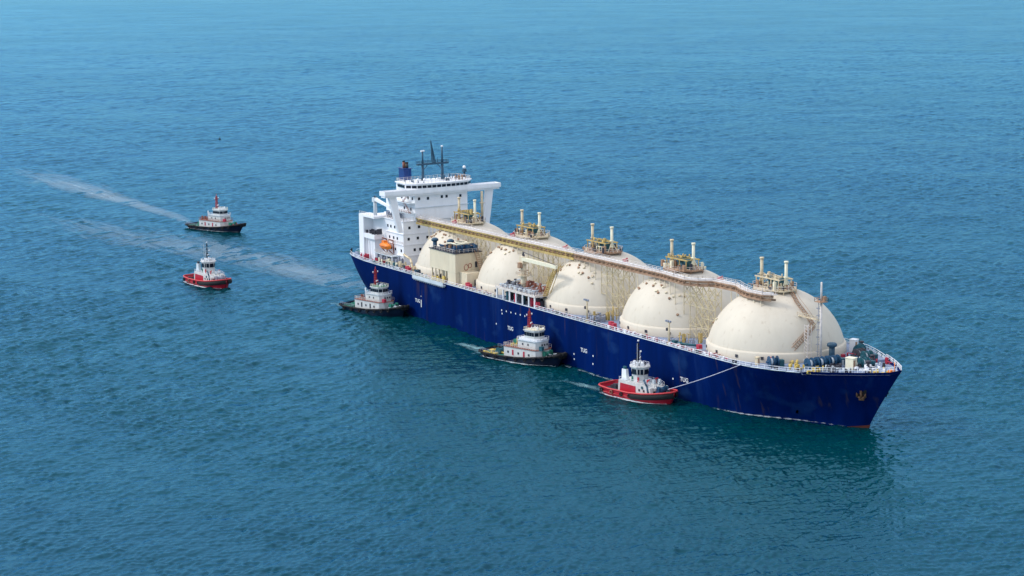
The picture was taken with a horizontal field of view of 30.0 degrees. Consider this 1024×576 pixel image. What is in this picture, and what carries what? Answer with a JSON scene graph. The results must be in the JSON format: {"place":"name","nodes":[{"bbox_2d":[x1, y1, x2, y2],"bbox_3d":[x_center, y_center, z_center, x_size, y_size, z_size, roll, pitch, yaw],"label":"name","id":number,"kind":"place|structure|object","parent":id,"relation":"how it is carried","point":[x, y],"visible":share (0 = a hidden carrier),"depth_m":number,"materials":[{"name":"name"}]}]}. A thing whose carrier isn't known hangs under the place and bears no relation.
{"place":"outdoors","nodes":[
{"label":"outdoors","id":0,"kind":"place"},
{"bbox_2d":[0,0,1023,575],"bbox_3d":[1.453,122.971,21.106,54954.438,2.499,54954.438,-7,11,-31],"label":"sea","id":1,"kind":"structure","parent":0,"point":[274,408],"depth_m":774.37,"materials":[{"name":"liquid"}]},
{"bbox_2d":[183,242,231,288],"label":"tugboat","id":2,"kind":"object","parent":1,"relation":"on","point":[207,275],"visible":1,"depth_m":747.47,"materials":[{"name":"red paint"}]},
{"bbox_2d":[185,194,245,232],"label":"tugboat","id":3,"kind":"object","parent":1,"relation":"on","point":[218,219],"visible":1,"depth_m":901.09,"materials":[{"name":"black paint"}]},
{"bbox_2d":[339,267,409,315],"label":"tugboat","id":4,"kind":"object","parent":1,"relation":"on","point":[377,300],"visible":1,"depth_m":683.28,"materials":[{"name":"black paint"}]},
{"bbox_2d":[478,308,567,365],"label":"tugboat","id":5,"kind":"object","parent":1,"relation":"on","point":[531,346],"visible":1,"depth_m":596.20,"materials":[{"name":"black paint"}]},
{"bbox_2d":[350,140,901,427],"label":"gas carrier","id":6,"kind":"object","parent":1,"relation":"on","point":[453,261],"visible":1,"depth_m":577.20,"materials":[{"name":"blue paint"}]},
{"bbox_2d":[379,240,391,249],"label":"lifeboat","id":7,"kind":"object","parent":6,"relation":"hanging from","point":[385,244],"visible":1,"depth_m":700.90,"materials":[{"name":"orange plastic"}]},
{"bbox_2d":[668,364,741,389],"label":"tow line","id":8,"kind":"object","parent":6,"relation":"attached to","point":[706,377],"visible":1,"depth_m":528.81,"materials":[{"name":"fabric"}]},
{"bbox_2d":[600,392,654,403],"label":"hull foam","id":9,"kind":"object","parent":1,"relation":"on","point":[627,399],"visible":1,"depth_m":544.55,"materials":[{"name":"white"}]},
{"bbox_2d":[598,340,677,403],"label":"tugboat","id":10,"kind":"object","parent":1,"relation":"on","point":[639,385],"visible":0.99,"depth_m":545.62,"materials":[{"name":"red paint"}]}
]}

